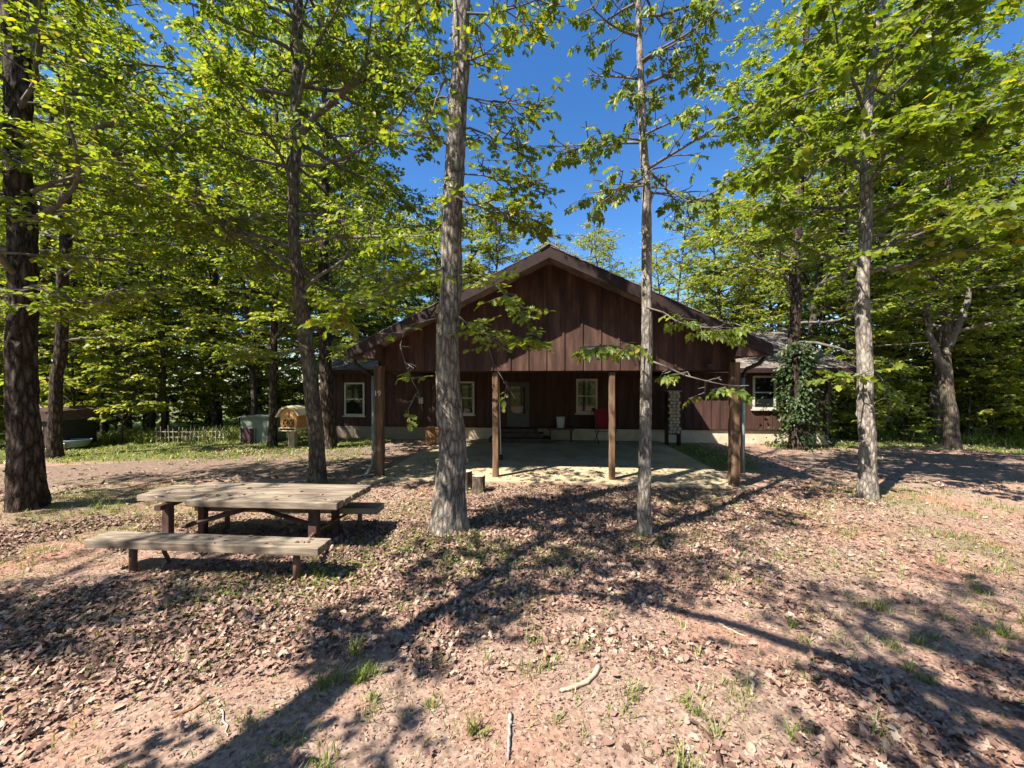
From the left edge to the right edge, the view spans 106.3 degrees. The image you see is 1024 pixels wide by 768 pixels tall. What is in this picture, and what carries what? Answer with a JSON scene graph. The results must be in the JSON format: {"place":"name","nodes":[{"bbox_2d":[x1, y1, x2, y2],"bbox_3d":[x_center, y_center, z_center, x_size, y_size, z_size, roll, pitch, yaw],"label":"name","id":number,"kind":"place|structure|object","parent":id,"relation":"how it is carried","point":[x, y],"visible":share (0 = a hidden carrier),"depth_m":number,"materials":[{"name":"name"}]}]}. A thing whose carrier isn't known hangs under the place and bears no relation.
{"place":"outdoors","nodes":[
{"label":"outdoors","id":0,"kind":"place"},
{"bbox_2d":[0,387,1023,767],"bbox_3d":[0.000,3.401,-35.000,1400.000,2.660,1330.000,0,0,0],"label":"ground","id":1,"kind":"structure","parent":0,"point":[168,733],"depth_m":3.07,"materials":[{"name":"soil"}]},
{"bbox_2d":[0,285,132,417],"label":"sapling","id":2,"kind":"object","parent":1,"relation":"on","point":[71,354],"visible":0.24,"depth_m":14.94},
{"bbox_2d":[40,405,99,447],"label":"shed","id":3,"kind":"structure","parent":1,"relation":"on","point":[77,423],"depth_m":13.97,"materials":[{"name":"wood"}]},
{"bbox_2d":[0,66,154,401],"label":"forest tree","id":4,"kind":"object","parent":1,"relation":"on","point":[48,114],"visible":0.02,"depth_m":21.83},
{"bbox_2d":[63,438,92,446],"bbox_3d":[-15.413,2.080,13.600,0.902,0.240,0.656,0,0,0],"label":"rowboat","id":5,"kind":"object","parent":1,"relation":"on","point":[78,442],"visible":0.88,"depth_m":13.44,"materials":[{"name":"blue plastic"}]},
{"bbox_2d":[0,133,181,404],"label":"forest tree","id":6,"kind":"object","parent":1,"relation":"on","point":[48,337],"visible":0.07,"depth_m":18.86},
{"bbox_2d":[0,0,187,355],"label":"forest tree","id":7,"kind":"object","parent":1,"relation":"on","point":[43,279],"visible":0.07,"depth_m":16.29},
{"bbox_2d":[40,348,156,432],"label":"sapling","id":8,"kind":"object","parent":1,"relation":"on","point":[90,398],"visible":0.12,"depth_m":18.56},
{"bbox_2d":[0,125,199,435],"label":"forest tree","id":9,"kind":"object","parent":1,"relation":"on","point":[103,427],"visible":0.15,"depth_m":16.32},
{"bbox_2d":[63,357,172,431],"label":"sapling","id":10,"kind":"object","parent":1,"relation":"on","point":[116,423],"visible":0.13,"depth_m":20.37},
{"bbox_2d":[0,0,238,512],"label":"oak tree","id":11,"kind":"object","parent":1,"relation":"on","point":[26,37],"visible":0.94,"depth_m":6.32,"materials":[{"name":"green plant"}]},
{"bbox_2d":[63,297,187,444],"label":"sapling","id":12,"kind":"object","parent":1,"relation":"on","point":[124,407],"visible":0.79,"depth_m":14.79,"materials":[{"name":"plant"}]},
{"bbox_2d":[0,0,257,458],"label":"oak tree","id":13,"kind":"object","parent":1,"relation":"on","point":[54,432],"visible":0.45,"depth_m":11.40,"materials":[{"name":"green plant"}]},
{"bbox_2d":[44,132,231,430],"bbox_3d":[-18.705,-4.419,19.975,6.353,15.529,7.830,0,0,5],"label":"forest tree","id":14,"kind":"object","parent":1,"relation":"on","point":[152,419],"visible":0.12,"depth_m":19.55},
{"bbox_2d":[71,165,241,436],"bbox_3d":[-14.641,-2.949,16.174,5.291,11.890,5.105,0,0,2],"label":"forest tree","id":15,"kind":"object","parent":1,"relation":"on","point":[163,370],"visible":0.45,"depth_m":16.09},
{"bbox_2d":[92,144,227,428],"bbox_3d":[-22.441,-6.261,24.730,7.686,20.010,7.976,0,0,-19],"label":"forest tree","id":16,"kind":"object","parent":1,"relation":"on","point":[177,324],"visible":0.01,"depth_m":24.82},
{"bbox_2d":[52,6,307,427],"bbox_3d":[-17.195,-8.702,22.878,11.223,24.399,10.580,0,0,-15],"label":"forest tree","id":17,"kind":"object","parent":1,"relation":"on","point":[215,277],"visible":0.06,"depth_m":21.81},
{"bbox_2d":[168,389,210,428],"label":"sapling","id":18,"kind":"object","parent":1,"relation":"on","point":[190,412],"visible":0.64,"depth_m":22.99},
{"bbox_2d":[156,425,224,442],"bbox_3d":[-12.294,1.941,14.695,2.634,0.774,0.089,0,0,0],"label":"picket fence","id":19,"kind":"object","parent":1,"relation":"on","point":[190,436],"visible":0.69,"depth_m":14.66,"materials":[{"name":"grey wood"}]},
{"bbox_2d":[155,365,227,426],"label":"sapling","id":20,"kind":"object","parent":1,"relation":"on","point":[171,398],"visible":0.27,"depth_m":25.32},
{"bbox_2d":[159,325,234,427],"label":"sapling","id":21,"kind":"object","parent":1,"relation":"on","point":[206,401],"visible":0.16,"depth_m":24.06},
{"bbox_2d":[167,326,249,427],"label":"sapling","id":22,"kind":"object","parent":1,"relation":"on","point":[203,408],"visible":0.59,"depth_m":18.73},
{"bbox_2d":[0,442,425,488],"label":"gravel drive","id":23,"kind":"structure","parent":1,"relation":"on","point":[359,465],"depth_m":9.96,"materials":[{"name":"gravel"}]},
{"bbox_2d":[166,191,272,393],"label":"forest tree","id":24,"kind":"object","parent":1,"relation":"on","point":[237,286],"visible":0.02,"depth_m":27.72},
{"bbox_2d":[103,0,341,415],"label":"forest tree","id":25,"kind":"object","parent":1,"relation":"on","point":[255,65],"visible":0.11,"depth_m":17.95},
{"bbox_2d":[210,363,249,426],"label":"sapling","id":26,"kind":"object","parent":1,"relation":"on","point":[241,384],"visible":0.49,"depth_m":21.54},
{"bbox_2d":[84,482,383,580],"bbox_3d":[-3.548,1.876,5.093,3.137,0.757,1.663,0,0,5],"label":"picnic table","id":27,"kind":"object","parent":1,"relation":"on","point":[313,504],"visible":0.94,"depth_m":5.00,"materials":[{"name":"brown wood"}]},
{"bbox_2d":[147,484,338,545],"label":"table leaves","id":28,"kind":"object","parent":27,"relation":"on","point":[302,541],"visible":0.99,"depth_m":5.00,"materials":[{"name":"brown plant"}]},
{"bbox_2d":[0,0,479,483],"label":"hickory tree","id":29,"kind":"object","parent":1,"relation":"on","point":[388,62],"visible":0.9,"depth_m":7.91,"materials":[{"name":"green plant"}]},
{"bbox_2d":[152,121,332,414],"bbox_3d":[-11.289,-4.502,17.142,7.459,14.793,6.052,0,0,-41],"label":"forest tree","id":30,"kind":"object","parent":1,"relation":"on","point":[251,364],"visible":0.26,"depth_m":16.07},
{"bbox_2d":[231,360,277,413],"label":"sapling","id":31,"kind":"object","parent":1,"relation":"on","point":[264,387],"visible":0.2,"depth_m":22.67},
{"bbox_2d":[195,184,315,408],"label":"forest tree","id":32,"kind":"object","parent":1,"relation":"on","point":[231,285],"visible":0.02,"depth_m":24.95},
{"bbox_2d":[223,367,290,426],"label":"sapling","id":33,"kind":"object","parent":1,"relation":"on","point":[234,417],"visible":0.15,"depth_m":23.90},
{"bbox_2d":[238,414,285,442],"bbox_3d":[-9.588,1.732,14.834,1.300,1.035,1.030,0,0,6],"label":"animal hutch","id":34,"kind":"object","parent":1,"relation":"on","point":[253,428],"visible":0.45,"depth_m":14.40,"materials":[{"name":"grey paint"}]},
{"bbox_2d":[168,46,359,446],"bbox_3d":[-8.362,-4.870,13.505,5.240,14.395,5.253,0,0,0],"label":"oak tree","id":35,"kind":"object","parent":1,"relation":"on","point":[275,331],"visible":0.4,"depth_m":13.48,"materials":[{"name":"green plant"}]},
{"bbox_2d":[240,344,302,413],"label":"sapling","id":36,"kind":"object","parent":1,"relation":"on","point":[287,394],"visible":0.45,"depth_m":18.25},
{"bbox_2d":[215,160,336,408],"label":"forest tree","id":37,"kind":"object","parent":1,"relation":"on","point":[224,309],"visible":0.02,"depth_m":22.71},
{"bbox_2d":[260,327,319,406],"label":"sapling","id":38,"kind":"object","parent":1,"relation":"on","point":[291,372],"visible":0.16,"depth_m":20.54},
{"bbox_2d":[277,374,304,409],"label":"sapling","id":39,"kind":"object","parent":1,"relation":"on","point":[300,391],"visible":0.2,"depth_m":19.61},
{"bbox_2d":[275,405,307,446],"bbox_3d":[-7.680,1.525,13.547,0.890,1.550,0.750,0,0,9],"label":"barn post box","id":40,"kind":"object","parent":1,"relation":"on","point":[293,420],"visible":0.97,"depth_m":13.28,"materials":[{"name":"yellow wood"}]},
{"bbox_2d":[177,0,440,448],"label":"oak tree","id":41,"kind":"object","parent":1,"relation":"on","point":[326,385],"visible":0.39,"depth_m":12.81,"materials":[{"name":"green plant"}]},
{"bbox_2d":[265,142,359,398],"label":"forest tree","id":42,"kind":"object","parent":1,"relation":"on","point":[340,246],"visible":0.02,"depth_m":26.28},
{"bbox_2d":[224,103,402,350],"bbox_3d":[-11.565,-7.043,23.825,9.431,20.504,8.891,0,0,-22],"label":"forest tree","id":43,"kind":"object","parent":1,"relation":"on","point":[380,251],"visible":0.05,"depth_m":23.59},
{"bbox_2d":[230,0,404,354],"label":"forest tree","id":44,"kind":"object","parent":1,"relation":"on","point":[334,279],"visible":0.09,"depth_m":18.37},
{"bbox_2d":[315,204,410,349],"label":"forest tree","id":45,"kind":"object","parent":1,"relation":"on","point":[377,326],"visible":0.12,"depth_m":25.91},
{"bbox_2d":[357,475,388,484],"bbox_3d":[-3.087,2.142,8.549,0.337,0.087,0.599,0,0,32],"label":"splash block","id":46,"kind":"object","parent":1,"relation":"on","point":[375,480],"depth_m":8.54,"materials":[{"name":"concrete"}]},
{"bbox_2d":[336,185,418,335],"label":"forest tree","id":47,"kind":"object","parent":1,"relation":"on","point":[370,334],"visible":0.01,"depth_m":31.47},
{"bbox_2d":[335,197,430,344],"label":"forest tree","id":48,"kind":"object","parent":1,"relation":"on","point":[382,255],"visible":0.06,"depth_m":29.27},
{"bbox_2d":[357,214,440,333],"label":"forest tree","id":49,"kind":"object","parent":1,"relation":"on","point":[413,259],"visible":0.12,"depth_m":27.20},
{"bbox_2d":[117,523,695,620],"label":"ground weeds","id":50,"kind":"object","parent":1,"relation":"on","point":[342,567],"visible":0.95,"depth_m":4.67,"materials":[{"name":"green plant"}]},
{"bbox_2d":[396,199,465,317],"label":"forest tree","id":51,"kind":"object","parent":1,"relation":"on","point":[412,299],"visible":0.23,"depth_m":25.37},
{"bbox_2d":[298,0,577,537],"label":"oak tree","id":52,"kind":"object","parent":1,"relation":"on","point":[448,515],"visible":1,"depth_m":5.45,"materials":[{"name":"green plant"}]},
{"bbox_2d":[400,177,485,317],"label":"forest tree","id":53,"kind":"object","parent":1,"relation":"on","point":[473,268],"visible":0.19,"depth_m":26.64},
{"bbox_2d":[427,175,501,297],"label":"forest tree","id":54,"kind":"object","parent":1,"relation":"on","point":[471,256],"visible":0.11,"depth_m":27.60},
{"bbox_2d":[472,474,485,493],"bbox_3d":[-0.675,2.027,7.746,0.292,0.374,0.285,0,0,0],"label":"log stump","id":55,"kind":"object","parent":1,"relation":"on","point":[478,482],"visible":0.9,"depth_m":7.65,"materials":[{"name":"brown wood"}]},
{"bbox_2d":[462,198,527,285],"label":"forest tree","id":56,"kind":"object","parent":1,"relation":"on","point":[496,253],"visible":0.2,"depth_m":26.44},
{"bbox_2d":[462,204,528,287],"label":"forest tree","id":57,"kind":"object","parent":1,"relation":"on","point":[491,249],"visible":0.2,"depth_m":25.67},
{"bbox_2d":[506,712,512,759],"bbox_3d":[-0.014,2.160,2.363,0.038,0.039,0.322,0,0,2],"label":"stick","id":58,"kind":"object","parent":1,"relation":"on","point":[509,721],"visible":1,"depth_m":2.37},
{"bbox_2d":[0,230,1021,435],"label":"distant woods","id":59,"kind":"object","parent":1,"relation":"on","point":[685,292],"visible":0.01,"depth_m":35.84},
{"bbox_2d":[0,434,1022,489],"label":"leaf litter","id":60,"kind":"object","parent":1,"relation":"on","point":[758,462],"visible":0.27,"depth_m":10.02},
{"bbox_2d":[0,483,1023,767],"bbox_3d":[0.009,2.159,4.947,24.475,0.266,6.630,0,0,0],"label":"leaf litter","id":61,"kind":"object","parent":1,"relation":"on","point":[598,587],"visible":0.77,"depth_m":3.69,"materials":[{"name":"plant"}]},
{"bbox_2d":[0,474,1023,767],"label":"grass tufts","id":62,"kind":"object","parent":1,"relation":"on","point":[356,678],"visible":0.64,"depth_m":3.69,"materials":[{"name":"plant"}]},
{"bbox_2d":[1,421,1023,447],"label":"tall weeds","id":63,"kind":"object","parent":1,"relation":"on","point":[149,435],"visible":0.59,"depth_m":15.25,"materials":[{"name":"green plant"}]},
{"bbox_2d":[560,663,601,691],"bbox_3d":[0.523,2.169,2.812,0.414,0.044,0.084,0,0,-38],"label":"stick","id":64,"kind":"object","parent":1,"relation":"on","point":[591,676],"visible":1,"depth_m":2.79,"materials":[{"name":"brown wood"}]},
{"bbox_2d":[317,242,856,485],"bbox_3d":[2.045,0.087,15.385,20.190,6.025,15.110,0,0,5],"label":"cabin","id":65,"kind":"object","parent":1,"relation":"on","point":[588,303],"visible":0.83,"depth_m":8.94,"materials":[{"name":"wood"}]},
{"bbox_2d":[342,383,365,416],"bbox_3d":[-6.378,0.635,15.527,0.950,1.390,0.091,0,0,6],"label":"window","id":66,"kind":"structure","parent":65,"relation":"in","point":[354,393],"depth_m":15.55,"materials":[{"name":"paint"}]},
{"bbox_2d":[460,381,475,415],"bbox_3d":[-1.927,0.575,15.100,1.000,1.350,0.091,0,0,5],"label":"window","id":67,"kind":"structure","parent":65,"relation":"in","point":[467,388],"depth_m":15.10,"materials":[{"name":"paint"}]},
{"bbox_2d":[507,382,528,426],"bbox_3d":[0.231,0.790,14.879,0.880,1.720,0.118,0,0,5],"label":"door","id":68,"kind":"structure","parent":65,"relation":"in","point":[517,407],"depth_m":14.90,"materials":[{"name":"paint"}]},
{"bbox_2d":[575,379,596,414],"bbox_3d":[2.851,0.485,14.640,0.900,1.370,0.091,0,0,5],"label":"window","id":69,"kind":"structure","parent":65,"relation":"in","point":[586,389],"depth_m":14.66,"materials":[{"name":"glass"}]},
{"bbox_2d":[751,376,776,410],"bbox_3d":[9.225,0.335,14.027,0.900,1.270,0.091,0,0,6],"label":"window","id":70,"kind":"structure","parent":65,"relation":"in","point":[762,386],"depth_m":14.05,"materials":[{"name":"glass"}]},
{"bbox_2d":[567,222,617,274],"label":"forest tree","id":71,"kind":"object","parent":1,"relation":"on","point":[598,238],"visible":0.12,"depth_m":27.29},
{"bbox_2d":[571,220,626,274],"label":"forest tree","id":72,"kind":"object","parent":1,"relation":"on","point":[587,226],"visible":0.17,"depth_m":30.00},
{"bbox_2d":[608,256,653,284],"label":"forest tree","id":73,"kind":"object","parent":1,"relation":"on","point":[631,274],"visible":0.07,"depth_m":26.62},
{"bbox_2d":[539,0,770,537],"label":"hickory tree","id":74,"kind":"object","parent":1,"relation":"on","point":[704,16],"visible":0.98,"depth_m":5.45,"materials":[{"name":"green plant"}]},
{"bbox_2d":[631,237,695,307],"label":"forest tree","id":75,"kind":"object","parent":1,"relation":"on","point":[668,280],"visible":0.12,"depth_m":31.00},
{"bbox_2d":[664,390,681,445],"bbox_3d":[5.724,1.218,13.680,0.500,1.965,0.440,0,0,6],"label":"firewood rack","id":76,"kind":"object","parent":1,"relation":"on","point":[666,422],"visible":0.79,"depth_m":13.64,"materials":[{"name":"black metal"}]},
{"bbox_2d":[652,202,724,314],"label":"forest tree","id":77,"kind":"object","parent":1,"relation":"on","point":[675,265],"visible":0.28,"depth_m":25.88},
{"bbox_2d":[677,188,782,330],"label":"forest tree","id":78,"kind":"object","parent":1,"relation":"on","point":[720,300],"visible":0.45,"depth_m":24.16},
{"bbox_2d":[673,129,786,331],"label":"forest tree","id":79,"kind":"object","parent":1,"relation":"on","point":[743,151],"visible":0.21,"depth_m":25.35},
{"bbox_2d":[689,223,773,322],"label":"forest tree","id":80,"kind":"object","parent":1,"relation":"on","point":[726,256],"visible":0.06,"depth_m":31.93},
{"bbox_2d":[704,181,836,355],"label":"forest tree","id":81,"kind":"object","parent":1,"relation":"on","point":[770,306],"visible":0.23,"depth_m":23.00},
{"bbox_2d":[730,192,839,339],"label":"forest tree","id":82,"kind":"object","parent":1,"relation":"on","point":[778,309],"visible":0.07,"depth_m":25.23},
{"bbox_2d":[762,173,880,419],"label":"forest tree","id":83,"kind":"object","parent":1,"relation":"on","point":[822,318],"visible":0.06,"depth_m":26.02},
{"bbox_2d":[725,0,941,345],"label":"forest tree","id":84,"kind":"object","parent":1,"relation":"on","point":[817,273],"visible":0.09,"depth_m":18.71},
{"bbox_2d":[679,0,994,454],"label":"oak tree","id":85,"kind":"object","parent":1,"relation":"on","point":[795,355],"visible":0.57,"depth_m":12.82,"materials":[{"name":"green plant"}]},
{"bbox_2d":[831,381,857,437],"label":"sapling","id":86,"kind":"object","parent":1,"relation":"on","point":[832,406],"visible":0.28,"depth_m":15.53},
{"bbox_2d":[831,379,887,439],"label":"sapling","id":87,"kind":"object","parent":1,"relation":"on","point":[844,414],"visible":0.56,"depth_m":14.92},
{"bbox_2d":[831,360,894,438],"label":"sapling","id":88,"kind":"object","parent":1,"relation":"on","point":[851,404],"visible":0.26,"depth_m":14.94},
{"bbox_2d":[755,44,971,433],"bbox_3d":[14.737,-6.291,16.589,7.416,18.605,7.146,0,0,-38],"label":"forest tree","id":89,"kind":"object","parent":1,"relation":"on","point":[849,342],"visible":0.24,"depth_m":16.58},
{"bbox_2d":[707,0,1023,500],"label":"maple tree","id":90,"kind":"object","parent":1,"relation":"on","point":[916,138],"visible":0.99,"depth_m":6.81,"materials":[{"name":"green plant"}]},
{"bbox_2d":[831,326,915,431],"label":"sapling","id":91,"kind":"object","parent":1,"relation":"on","point":[885,353],"visible":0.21,"depth_m":16.23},
{"bbox_2d":[830,337,916,431],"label":"sapling","id":92,"kind":"object","parent":1,"relation":"on","point":[832,379],"visible":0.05,"depth_m":18.20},
{"bbox_2d":[775,0,1016,429],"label":"forest tree","id":93,"kind":"object","parent":1,"relation":"on","point":[898,184],"visible":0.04,"depth_m":16.83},
{"bbox_2d":[835,191,956,375],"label":"forest tree","id":94,"kind":"object","parent":1,"relation":"on","point":[838,326],"visible":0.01,"depth_m":22.58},
{"bbox_2d":[874,369,941,443],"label":"sapling","id":95,"kind":"object","parent":1,"relation":"on","point":[910,400],"visible":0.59,"depth_m":14.75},
{"bbox_2d":[874,355,941,431],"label":"sapling","id":96,"kind":"object","parent":1,"relation":"on","point":[923,401],"visible":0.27,"depth_m":16.52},
{"bbox_2d":[831,209,993,428],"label":"forest tree","id":97,"kind":"object","parent":1,"relation":"on","point":[905,328],"visible":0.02,"depth_m":19.70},
{"bbox_2d":[804,0,1023,436],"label":"forest tree","id":98,"kind":"object","parent":1,"relation":"on","point":[934,403],"visible":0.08,"depth_m":15.15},
{"bbox_2d":[839,0,1023,449],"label":"oak tree","id":99,"kind":"object","parent":1,"relation":"on","point":[950,427],"visible":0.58,"depth_m":12.96,"materials":[{"name":"green plant"}]},
{"bbox_2d":[870,108,1023,390],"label":"forest tree","id":100,"kind":"object","parent":1,"relation":"on","point":[961,348],"visible":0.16,"depth_m":15.49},
{"bbox_2d":[891,172,1023,433],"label":"forest tree","id":101,"kind":"object","parent":1,"relation":"on","point":[965,428],"visible":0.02,"depth_m":21.43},
{"bbox_2d":[904,256,1023,428],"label":"forest tree","id":102,"kind":"object","parent":1,"relation":"on","point":[925,358],"visible":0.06,"depth_m":18.76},
{"bbox_2d":[907,325,1023,423],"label":"sapling","id":103,"kind":"object","parent":1,"relation":"on","point":[955,365],"visible":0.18,"depth_m":16.05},
{"bbox_2d":[911,300,1023,435],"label":"sapling","id":104,"kind":"object","parent":1,"relation":"on","point":[999,409],"visible":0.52,"depth_m":15.17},
{"bbox_2d":[911,57,1023,349],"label":"forest tree","id":105,"kind":"object","parent":1,"relation":"on","point":[1001,293],"visible":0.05,"depth_m":15.51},
{"bbox_2d":[942,332,1023,445],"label":"sapling","id":106,"kind":"object","parent":1,"relation":"on","point":[1018,403],"visible":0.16,"depth_m":15.89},
{"bbox_2d":[954,332,1023,443],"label":"sapling","id":107,"kind":"object","parent":1,"relation":"on","point":[1016,419],"visible":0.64,"depth_m":15.40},
{"bbox_2d":[966,350,1023,436],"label":"sapling","id":108,"kind":"object","parent":1,"relation":"on","point":[1017,425],"visible":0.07,"depth_m":18.39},
{"bbox_2d":[968,122,1023,434],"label":"forest tree","id":109,"kind":"object","parent":1,"relation":"on","point":[1014,182],"visible":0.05,"depth_m":19.08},
{"bbox_2d":[974,219,1023,388],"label":"forest tree","id":110,"kind":"object","parent":1,"relation":"on","point":[1021,344],"visible":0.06,"depth_m":17.49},
{"bbox_2d":[0,430,1023,465],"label":"lawn grass","id":111,"kind":"structure","parent":0,"point":[127,446],"depth_m":12.87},
{"bbox_2d":[0,0,1023,386],"label":"sky","id":112,"kind":"structure","parent":0,"point":[577,104],"materials":[{"name":"blue"}]},
{"bbox_2d":[385,439,746,488],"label":"patio","id":113,"kind":"structure","parent":0,"point":[568,454],"depth_m":10.13,"materials":[{"name":"concrete"}]},
{"bbox_2d":[425,426,438,443],"bbox_3d":[-2.799,1.848,13.847,0.580,0.600,0.460,0,0,5],"label":"wooden box","id":114,"kind":"object","parent":113,"relation":"on","point":[432,433],"visible":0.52,"depth_m":13.65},
{"bbox_2d":[593,409,616,443],"bbox_3d":[3.386,1.542,14.016,0.668,1.235,0.743,0,0,-3],"label":"folding chair","id":115,"kind":"object","parent":113,"relation":"on","point":[601,418],"visible":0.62,"depth_m":14.25,"materials":[{"name":"red fabric"}]},
{"bbox_2d":[782,452,1023,484],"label":"gravel path","id":116,"kind":"structure","parent":0,"point":[942,470],"depth_m":10.28,"materials":[{"name":"gravel"}]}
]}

